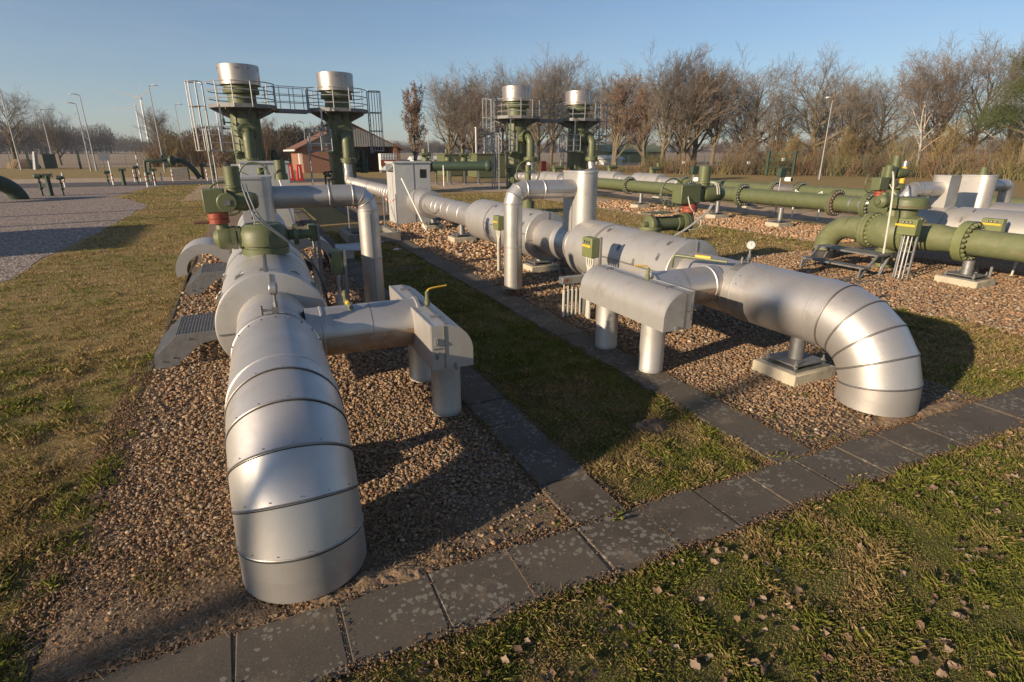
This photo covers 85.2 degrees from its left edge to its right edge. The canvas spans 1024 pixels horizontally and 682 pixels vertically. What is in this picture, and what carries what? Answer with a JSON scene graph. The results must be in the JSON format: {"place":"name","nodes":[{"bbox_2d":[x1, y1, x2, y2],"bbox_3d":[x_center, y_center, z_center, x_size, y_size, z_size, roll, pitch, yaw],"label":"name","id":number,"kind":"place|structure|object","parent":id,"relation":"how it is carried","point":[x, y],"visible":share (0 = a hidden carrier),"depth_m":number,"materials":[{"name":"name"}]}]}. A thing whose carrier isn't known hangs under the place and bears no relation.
{"place":"outdoors","nodes":[
{"label":"outdoors","id":0,"kind":"place"},
{"bbox_2d":[10,176,223,183],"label":"gravel area","id":1,"kind":"object","parent":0,"point":[23,181],"visible":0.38,"depth_m":48.55,"materials":[{"name":"grey gravel"}]},
{"bbox_2d":[0,151,291,167],"bbox_3d":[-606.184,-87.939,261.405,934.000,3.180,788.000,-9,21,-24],"label":"field","id":2,"kind":"structure","parent":0,"point":[72,160],"depth_m":156.50,"materials":[{"name":"plant"}]},
{"bbox_2d":[18,177,386,187],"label":"road","id":3,"kind":"structure","parent":0,"point":[82,184],"depth_m":43.61,"materials":[{"name":"grey asphalt"}]},
{"bbox_2d":[180,182,372,200],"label":"yard gravel","id":4,"kind":"structure","parent":0,"point":[198,193],"depth_m":38.74,"materials":[{"name":"grey gravel"}]},
{"bbox_2d":[184,63,280,187],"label":"filter tower","id":5,"kind":"structure","parent":4,"relation":"on","point":[242,109],"depth_m":27.54,"materials":[{"name":"green metal"}]},
{"bbox_2d":[283,123,403,172],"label":"brick building","id":6,"kind":"structure","parent":0,"point":[320,163],"depth_m":66.74,"materials":[{"name":"brick"}]},
{"bbox_2d":[305,71,383,184],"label":"filter tower","id":7,"kind":"structure","parent":0,"point":[338,114],"depth_m":30.47,"materials":[{"name":"green metal"}]},
{"bbox_2d":[294,208,624,525],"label":"path","id":8,"kind":"structure","parent":0,"point":[570,486],"depth_m":4.57,"materials":[{"name":"grey concrete"}]},
{"bbox_2d":[431,182,508,191],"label":"yard gravel","id":9,"kind":"structure","parent":0,"point":[475,186],"depth_m":39.94,"materials":[{"name":"gravel"}]},
{"bbox_2d":[429,160,493,184],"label":"manifold pipe","id":10,"kind":"object","parent":9,"relation":"on","point":[450,166],"visible":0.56,"depth_m":41.96,"materials":[{"name":"green metal"}]},
{"bbox_2d":[482,85,540,188],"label":"filter tower","id":11,"kind":"structure","parent":0,"point":[516,121],"depth_m":36.64,"materials":[{"name":"green metal"}]},
{"bbox_2d":[0,167,1023,681],"bbox_3d":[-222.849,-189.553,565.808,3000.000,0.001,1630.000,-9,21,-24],"label":"ground","id":12,"kind":"structure","parent":0,"point":[328,219],"depth_m":9.37,"materials":[{"name":"green plant"}]},
{"bbox_2d":[0,86,55,159],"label":"bare tree","id":13,"kind":"object","parent":12,"relation":"on","point":[8,134],"visible":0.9,"depth_m":99.18,"materials":[{"name":"brown plant"}]},
{"bbox_2d":[23,103,78,164],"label":"bare tree","id":14,"kind":"object","parent":12,"relation":"on","point":[49,124],"visible":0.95,"depth_m":99.64,"materials":[{"name":"brown plant"}]},
{"bbox_2d":[0,119,125,153],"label":"distant wood","id":15,"kind":"object","parent":12,"relation":"on","point":[101,141],"visible":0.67,"depth_m":351.63,"materials":[{"name":"brown plant"}]},
{"bbox_2d":[0,345,156,681],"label":"grass","id":16,"kind":"structure","parent":12,"relation":"on","point":[13,512],"depth_m":4.33,"materials":[{"name":"green plant"}]},
{"bbox_2d":[0,185,166,281],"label":"gravel area","id":17,"kind":"object","parent":12,"relation":"on","point":[36,227],"visible":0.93,"depth_m":20.75,"materials":[{"name":"grey gravel"}]},
{"bbox_2d":[18,256,196,681],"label":"edging strip","id":18,"kind":"object","parent":12,"relation":"on","point":[39,643],"visible":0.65,"depth_m":3.69,"materials":[{"name":"grey concrete"}]},
{"bbox_2d":[0,183,223,363],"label":"grass","id":19,"kind":"structure","parent":12,"relation":"on","point":[88,303],"depth_m":10.25,"materials":[{"name":"green plant"}]},
{"bbox_2d":[132,104,177,147],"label":"bare tree","id":20,"kind":"object","parent":12,"relation":"on","point":[151,124],"visible":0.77,"depth_m":107.03,"materials":[{"name":"brown plant"}]},
{"bbox_2d":[127,124,292,166],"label":"bushes","id":21,"kind":"object","parent":12,"relation":"on","point":[197,158],"visible":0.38,"depth_m":92.46,"materials":[{"name":"brown plant"}]},
{"bbox_2d":[152,121,326,161],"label":"distant wood","id":22,"kind":"object","parent":12,"relation":"on","point":[295,134],"visible":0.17,"depth_m":133.62,"materials":[{"name":"brown plant"}]},
{"bbox_2d":[33,210,564,681],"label":"pebble bed","id":23,"kind":"object","parent":12,"relation":"on","point":[234,220],"visible":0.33,"depth_m":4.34,"materials":[{"name":"brown gravel"}]},
{"bbox_2d":[154,312,217,370],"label":"grating steps","id":24,"kind":"structure","parent":23,"relation":"on","point":[184,337],"depth_m":6.38,"materials":[{"name":"metal"}]},
{"bbox_2d":[175,237,231,276],"bbox_3d":[-6.090,-1.704,11.075,1.040,0.592,0.950,-9,21,-24],"label":"pipe cover","id":25,"kind":"object","parent":23,"relation":"on","point":[196,247],"visible":0.79,"depth_m":10.62,"materials":[{"name":"metal"}]},
{"bbox_2d":[187,262,226,295],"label":"grating steps","id":26,"kind":"structure","parent":23,"relation":"on","point":[203,277],"depth_m":9.60,"materials":[{"name":"metal"}]},
{"bbox_2d":[31,439,477,681],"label":"soil crumbs","id":27,"kind":"object","parent":23,"relation":"on","point":[113,573],"visible":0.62,"depth_m":3.43,"materials":[{"name":"brown gravel"}]},
{"bbox_2d":[230,161,294,226],"bbox_3d":[-8.191,-4.850,18.382,1.710,2.070,1.380,-9,21,-24],"label":"equipment cabinet","id":28,"kind":"object","parent":23,"relation":"on","point":[250,169],"visible":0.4,"depth_m":17.75,"materials":[{"name":"grey metal"}]},
{"bbox_2d":[30,452,569,681],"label":"soil","id":29,"kind":"structure","parent":23,"relation":"on","point":[526,506],"depth_m":3.04,"materials":[{"name":"beige gravel"}]},
{"bbox_2d":[307,224,327,306],"bbox_3d":[-3.009,-1.139,8.601,0.148,1.328,0.242,-9,21,-24],"label":"junction box","id":30,"kind":"object","parent":23,"relation":"on","point":[314,228],"visible":0.78,"depth_m":8.50,"materials":[{"name":"green paint"}]},
{"bbox_2d":[233,560,430,633],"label":"soil","id":31,"kind":"structure","parent":23,"relation":"on","point":[367,578],"depth_m":3.13,"materials":[{"name":"brown soil"}]},
{"bbox_2d":[194,160,473,603],"bbox_3d":[-4.030,-2.117,10.127,2.269,2.240,16.754,-8,20,-22],"label":"insulated pipeline","id":32,"kind":"object","parent":23,"relation":"on","point":[283,331],"visible":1,"depth_m":3.81,"materials":[{"name":"metal"}]},
{"bbox_2d":[328,248,350,305],"bbox_3d":[-2.125,-0.520,6.916,0.179,1.240,0.280,-9,21,-24],"label":"junction box","id":33,"kind":"object","parent":23,"relation":"on","point":[337,258],"visible":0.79,"depth_m":6.71,"materials":[{"name":"green paint"}]},
{"bbox_2d":[0,370,986,681],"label":"dry stalks","id":34,"kind":"object","parent":23,"relation":"on","point":[214,618],"visible":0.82,"depth_m":3.24,"materials":[{"name":"beige plant"}]},
{"bbox_2d":[112,134,566,152],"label":"distant wood","id":35,"kind":"object","parent":12,"relation":"on","point":[434,146],"visible":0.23,"depth_m":580.03,"materials":[{"name":"brown plant"}]},
{"bbox_2d":[339,226,400,242],"bbox_3d":[-4.056,-3.017,15.796,1.400,0.260,1.700,-9,21,-24],"label":"service pit","id":36,"kind":"object","parent":12,"relation":"on","point":[387,234],"visible":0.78,"depth_m":15.28,"materials":[{"name":"grey concrete"}]},
{"bbox_2d":[400,80,427,160],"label":"columnar oak","id":37,"kind":"object","parent":12,"relation":"on","point":[413,111],"visible":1,"depth_m":78.30,"materials":[{"name":"brown plant"}]},
{"bbox_2d":[380,554,458,585],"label":"soil","id":38,"kind":"structure","parent":12,"relation":"on","point":[416,572],"depth_m":3.24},
{"bbox_2d":[418,73,473,152],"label":"bare tree","id":39,"kind":"object","parent":12,"relation":"on","point":[449,145],"visible":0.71,"depth_m":100.73,"materials":[{"name":"brown plant"}]},
{"bbox_2d":[404,58,502,152],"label":"bare tree","id":40,"kind":"object","parent":12,"relation":"on","point":[463,146],"visible":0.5,"depth_m":99.90,"materials":[{"name":"brown plant"}]},
{"bbox_2d":[441,83,499,152],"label":"bare tree","id":41,"kind":"object","parent":12,"relation":"on","point":[475,115],"visible":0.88,"depth_m":97.23,"materials":[{"name":"brown plant"}]},
{"bbox_2d":[467,127,505,178],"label":"equipment housing","id":42,"kind":"object","parent":12,"relation":"on","point":[477,156],"visible":0.74,"depth_m":52.37,"materials":[{"name":"green paint"}]},
{"bbox_2d":[452,55,564,144],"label":"bare tree","id":43,"kind":"object","parent":12,"relation":"on","point":[504,110],"visible":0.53,"depth_m":97.20,"materials":[{"name":"brown plant"}]},
{"bbox_2d":[0,316,1020,681],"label":"soil crumbs","id":44,"kind":"object","parent":12,"relation":"on","point":[46,602],"visible":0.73,"depth_m":3.40,"materials":[{"name":"brown soil"}]},
{"bbox_2d":[0,305,1023,679],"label":"weeds","id":45,"kind":"object","parent":12,"relation":"on","point":[134,433],"visible":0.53,"depth_m":3.94,"materials":[{"name":"green plant"}]},
{"bbox_2d":[194,199,854,290],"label":"loose pebbles","id":46,"kind":"object","parent":12,"relation":"on","point":[756,226],"visible":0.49,"depth_m":17.21,"materials":[{"name":"brown gravel"}]},
{"bbox_2d":[500,52,581,162],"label":"bare tree","id":47,"kind":"object","parent":12,"relation":"on","point":[537,140],"visible":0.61,"depth_m":91.66,"materials":[{"name":"brown plant"}]},
{"bbox_2d":[325,231,775,509],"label":"grass","id":48,"kind":"structure","parent":12,"relation":"on","point":[658,409],"depth_m":5.43,"materials":[{"name":"green plant"}]},
{"bbox_2d":[516,41,591,165],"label":"bare tree","id":49,"kind":"object","parent":12,"relation":"on","point":[553,78],"visible":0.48,"depth_m":94.58,"materials":[{"name":"brown plant"}]},
{"bbox_2d":[549,60,626,166],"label":"bare tree","id":50,"kind":"object","parent":12,"relation":"on","point":[586,88],"visible":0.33,"depth_m":88.42,"materials":[{"name":"brown plant"}]},
{"bbox_2d":[586,58,653,164],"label":"bare tree","id":51,"kind":"object","parent":12,"relation":"on","point":[607,89],"visible":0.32,"depth_m":79.98,"materials":[{"name":"brown plant"}]},
{"bbox_2d":[599,70,659,164],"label":"brown tree","id":52,"kind":"object","parent":12,"relation":"on","point":[622,97],"visible":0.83,"depth_m":69.84,"materials":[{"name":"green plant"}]},
{"bbox_2d":[595,145,666,161],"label":"distant building","id":53,"kind":"structure","parent":12,"relation":"on","point":[630,152],"depth_m":127.77,"materials":[{"name":"green paint"}]},
{"bbox_2d":[615,84,663,162],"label":"brown tree","id":54,"kind":"object","parent":12,"relation":"on","point":[643,138],"visible":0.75,"depth_m":69.62,"materials":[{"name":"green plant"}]},
{"bbox_2d":[343,197,977,449],"bbox_3d":[-2.778,-3.676,18.123,2.715,0.001,30.447,-9,21,-24],"label":"pebble bed","id":55,"kind":"object","parent":12,"relation":"on","point":[781,423],"visible":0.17,"depth_m":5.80,"materials":[{"name":"brown gravel"}]},
{"bbox_2d":[342,163,388,211],"bbox_3d":[-6.468,-7.151,25.611,0.560,1.780,12.876,-9,21,-24],"label":"insulated pipe run","id":56,"kind":"object","parent":55,"relation":"on","point":[374,188],"visible":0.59,"depth_m":25.55,"materials":[{"name":"metal"}]},
{"bbox_2d":[381,161,430,223],"bbox_3d":[-3.697,-5.203,19.453,1.530,2.050,1.230,-9,21,-24],"label":"equipment cabinet","id":57,"kind":"object","parent":55,"relation":"on","point":[414,175],"visible":0.81,"depth_m":18.93,"materials":[{"name":"grey metal"}]},
{"bbox_2d":[559,272,585,316],"bbox_3d":[0.908,-0.680,8.289,0.420,0.660,0.140,-9,21,-24],"label":"terminal box","id":58,"kind":"object","parent":55,"relation":"on","point":[570,279],"visible":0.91,"depth_m":8.28,"materials":[{"name":"metal"}]},
{"bbox_2d":[582,236,602,319],"bbox_3d":[1.130,-0.899,8.062,0.179,1.220,0.280,-9,21,-24],"label":"junction box","id":59,"kind":"object","parent":55,"relation":"on","point":[591,248],"visible":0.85,"depth_m":7.88,"materials":[{"name":"green paint"}]},
{"bbox_2d":[407,160,923,417],"bbox_3d":[0.074,-2.728,11.952,3.094,2.224,16.754,-9,21,-24],"label":"insulated pipeline","id":60,"kind":"object","parent":55,"relation":"on","point":[652,279],"visible":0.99,"depth_m":6.46,"materials":[{"name":"metal"}]},
{"bbox_2d":[752,337,835,387],"bbox_3d":[3.130,0.166,6.140,0.660,0.480,0.560,-9,21,-24],"label":"pipe support","id":61,"kind":"object","parent":55,"relation":"on","point":[795,364],"visible":0.91,"depth_m":6.03,"materials":[{"name":"concrete"}]},
{"bbox_2d":[300,421,1023,681],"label":"turf","id":62,"kind":"structure","parent":12,"relation":"on","point":[768,635],"depth_m":2.96,"materials":[{"name":"green plant"}]},
{"bbox_2d":[415,427,1023,681],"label":"dead leaves","id":63,"kind":"object","parent":62,"relation":"on","point":[695,664],"visible":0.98,"depth_m":2.93,"materials":[{"name":"brown plant"}]},
{"bbox_2d":[613,40,718,163],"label":"bare tree","id":64,"kind":"object","parent":12,"relation":"on","point":[665,89],"visible":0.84,"depth_m":62.19,"materials":[{"name":"brown plant"}]},
{"bbox_2d":[545,198,856,243],"bbox_3d":[5.716,-5.718,24.127,3.580,0.001,20.277,-9,21,-24],"label":"pebble bed","id":65,"kind":"object","parent":12,"relation":"on","point":[598,199],"visible":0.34,"depth_m":20.72,"materials":[{"name":"brown gravel"}]},
{"bbox_2d":[705,201,728,218],"bbox_3d":[7.655,-4.878,20.751,0.700,0.640,0.550,-9,21,-24],"label":"pipe support","id":66,"kind":"object","parent":65,"relation":"on","point":[716,214],"visible":0.82,"depth_m":20.65,"materials":[{"name":"concrete"}]},
{"bbox_2d":[563,155,909,216],"bbox_3d":[6.741,-6.548,22.239,0.886,1.728,17.900,-9,21,-24],"label":"green pipeline","id":67,"kind":"object","parent":66,"relation":"on","point":[834,202],"visible":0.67,"depth_m":17.70,"materials":[{"name":"green paint"}]},
{"bbox_2d":[655,42,755,168],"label":"bare tree","id":68,"kind":"object","parent":12,"relation":"on","point":[686,136],"visible":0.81,"depth_m":62.01,"materials":[{"name":"brown plant"}]},
{"bbox_2d":[676,42,775,171],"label":"bare tree","id":69,"kind":"object","parent":12,"relation":"on","point":[716,134],"visible":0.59,"depth_m":63.48,"materials":[{"name":"brown plant"}]},
{"bbox_2d":[597,189,859,223],"bbox_3d":[7.403,-7.743,30.106,3.390,0.001,30.237,-9,21,-24],"label":"pebble bed","id":70,"kind":"object","parent":12,"relation":"on","point":[809,216],"visible":0.34,"depth_m":23.60,"materials":[{"name":"grey gravel"}]},
{"bbox_2d":[652,194,668,199],"bbox_3d":[7.812,-7.757,29.171,0.700,0.680,0.500,-9,21,-24],"label":"pipe support","id":71,"kind":"object","parent":70,"relation":"on","point":[659,197],"visible":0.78,"depth_m":29.06,"materials":[{"name":"concrete"}]},
{"bbox_2d":[585,161,678,182],"bbox_3d":[5.936,-10.169,33.789,2.970,1.400,13.627,-4,19,-12],"label":"insulated pipe run","id":72,"kind":"object","parent":71,"relation":"on","point":[651,175],"visible":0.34,"depth_m":30.63,"materials":[{"name":"metal"}]},
{"bbox_2d":[714,73,785,154],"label":"bare tree","id":73,"kind":"object","parent":12,"relation":"on","point":[755,103],"visible":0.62,"depth_m":65.07,"materials":[{"name":"brown plant"}]},
{"bbox_2d":[707,51,831,156],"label":"bare tree","id":74,"kind":"object","parent":12,"relation":"on","point":[771,80],"visible":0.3,"depth_m":68.66,"materials":[{"name":"brown plant"}]},
{"bbox_2d":[732,81,820,160],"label":"bare tree","id":75,"kind":"object","parent":12,"relation":"on","point":[783,112],"visible":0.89,"depth_m":61.31,"materials":[{"name":"brown plant"}]},
{"bbox_2d":[534,155,1023,179],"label":"fence","id":76,"kind":"object","parent":12,"relation":"on","point":[650,162],"visible":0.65,"depth_m":57.11,"materials":[{"name":"green paint"}]},
{"bbox_2d":[587,133,1019,154],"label":"distant wood","id":77,"kind":"object","parent":12,"relation":"on","point":[911,142],"visible":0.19,"depth_m":478.48,"materials":[{"name":"brown plant"}]},
{"bbox_2d":[731,40,923,165],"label":"bare tree","id":78,"kind":"object","parent":12,"relation":"on","point":[813,125],"visible":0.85,"depth_m":60.19,"materials":[{"name":"brown plant"}]},
{"bbox_2d":[640,142,1023,180],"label":"bushes","id":79,"kind":"object","parent":12,"relation":"on","point":[849,169],"visible":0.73,"depth_m":57.28,"materials":[{"name":"brown plant"}]},
{"bbox_2d":[793,73,879,155],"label":"bare tree","id":80,"kind":"object","parent":12,"relation":"on","point":[823,120],"visible":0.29,"depth_m":67.29,"materials":[{"name":"brown plant"}]},
{"bbox_2d":[803,71,921,167],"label":"bare tree","id":81,"kind":"object","parent":12,"relation":"on","point":[857,125],"visible":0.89,"depth_m":57.73,"materials":[{"name":"brown plant"}]},
{"bbox_2d":[711,119,1023,177],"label":"bushes","id":82,"kind":"object","parent":12,"relation":"on","point":[891,152],"visible":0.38,"depth_m":56.62,"materials":[{"name":"brown plant"}]},
{"bbox_2d":[728,246,1023,335],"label":"pebble bed","id":83,"kind":"object","parent":12,"relation":"on","point":[1001,265],"visible":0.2,"depth_m":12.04,"materials":[{"name":"brown gravel"}]},
{"bbox_2d":[799,244,892,277],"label":"service platform","id":84,"kind":"structure","parent":83,"relation":"on","point":[875,254],"depth_m":11.29,"materials":[{"name":"metal"}]},
{"bbox_2d":[892,218,923,278],"bbox_3d":[7.523,-1.768,10.700,0.223,1.174,0.395,-9,21,-24],"label":"junction box","id":85,"kind":"object","parent":83,"relation":"on","point":[908,227],"visible":0.93,"depth_m":10.60,"materials":[{"name":"green paint"}]},
{"bbox_2d":[812,165,1023,269],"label":"thick green pipe","id":86,"kind":"object","parent":83,"relation":"on","point":[968,240],"visible":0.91,"depth_m":11.04,"materials":[{"name":"green metal"}]},
{"bbox_2d":[864,175,1023,275],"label":"insulated pipeline","id":87,"kind":"object","parent":83,"relation":"on","point":[940,191],"visible":0.3,"depth_m":11.71,"materials":[{"name":"metal"}]},
{"bbox_2d":[933,260,995,288],"bbox_3d":[8.470,-1.268,10.378,0.620,0.470,0.720,-9,21,-24],"label":"pipe support","id":88,"kind":"object","parent":83,"relation":"on","point":[965,276],"visible":0.9,"depth_m":10.26,"materials":[{"name":"concrete"}]},
{"bbox_2d":[955,167,1023,210],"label":"insulated pipeline","id":89,"kind":"object","parent":83,"relation":"on","point":[980,188],"visible":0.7,"depth_m":12.91,"materials":[{"name":"metal"}]},
{"bbox_2d":[830,63,955,164],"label":"bare tree","id":90,"kind":"object","parent":12,"relation":"on","point":[889,125],"visible":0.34,"depth_m":58.79,"materials":[{"name":"brown plant"}]},
{"bbox_2d":[880,42,990,169],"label":"birch","id":91,"kind":"object","parent":12,"relation":"on","point":[922,86],"visible":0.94,"depth_m":53.88,"materials":[{"name":"brown plant"}]},
{"bbox_2d":[870,30,1018,165],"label":"bare tree","id":92,"kind":"object","parent":12,"relation":"on","point":[952,106],"visible":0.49,"depth_m":55.94,"materials":[{"name":"brown plant"}]},
{"bbox_2d":[923,114,975,171],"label":"shrub","id":93,"kind":"object","parent":12,"relation":"on","point":[955,130],"visible":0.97,"depth_m":51.88,"materials":[{"name":"brown plant"}]},
{"bbox_2d":[892,30,1023,173],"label":"bare tree","id":94,"kind":"object","parent":12,"relation":"on","point":[974,108],"visible":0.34,"depth_m":56.29,"materials":[{"name":"brown plant"}]},
{"bbox_2d":[944,45,1023,175],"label":"pine tree","id":95,"kind":"object","parent":12,"relation":"on","point":[1015,115],"visible":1,"depth_m":48.24,"materials":[{"name":"green plant"}]},
{"bbox_2d":[948,38,1023,165],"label":"birch","id":96,"kind":"object","parent":12,"relation":"on","point":[1009,76],"visible":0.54,"depth_m":52.60,"materials":[{"name":"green plant"}]},
{"bbox_2d":[0,0,1023,150],"label":"sky","id":97,"kind":"structure","parent":0,"point":[50,50],"materials":[{"name":"blue"}]},
{"bbox_2d":[85,387,1023,681],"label":"path","id":98,"kind":"structure","parent":0,"point":[311,647],"depth_m":3.28,"materials":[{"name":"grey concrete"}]},
{"bbox_2d":[69,335,1023,681],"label":"soil crumbs","id":99,"kind":"object","parent":98,"relation":"on","point":[489,429],"visible":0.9,"depth_m":3.80,"materials":[{"name":"brown soil"}]},
{"bbox_2d":[333,207,812,462],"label":"path","id":100,"kind":"structure","parent":0,"point":[728,420],"depth_m":6.04,"materials":[{"name":"grey concrete"}]},
{"bbox_2d":[556,90,607,171],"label":"filter tower","id":101,"kind":"structure","parent":0,"point":[578,123],"depth_m":39.47,"materials":[{"name":"green metal"}]},
{"bbox_2d":[379,192,842,256],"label":"grass","id":102,"kind":"structure","parent":0,"point":[704,233],"depth_m":16.69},
{"bbox_2d":[400,152,1012,166],"bbox_3d":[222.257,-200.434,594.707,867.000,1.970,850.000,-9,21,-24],"label":"field","id":103,"kind":"structure","parent":0,"point":[705,155],"depth_m":216.14,"materials":[{"name":"green plant"}]},
{"bbox_2d":[718,254,1023,397],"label":"grass","id":104,"kind":"structure","parent":0,"point":[1003,346],"depth_m":6.83,"materials":[{"name":"green plant"}]},
{"bbox_3d":[12.626,-4.436,19.386,0.700,0.680,0.500,-9,21,-24],"label":"pipe support","id":105,"kind":"object","parent":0,"visible":0},
{"bbox_2d":[677,175,1023,205],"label":"green pipeline","id":106,"kind":"object","parent":105,"relation":"on","point":[798,186],"visible":0.31,"depth_m":21.69,"materials":[{"name":"green paint"}]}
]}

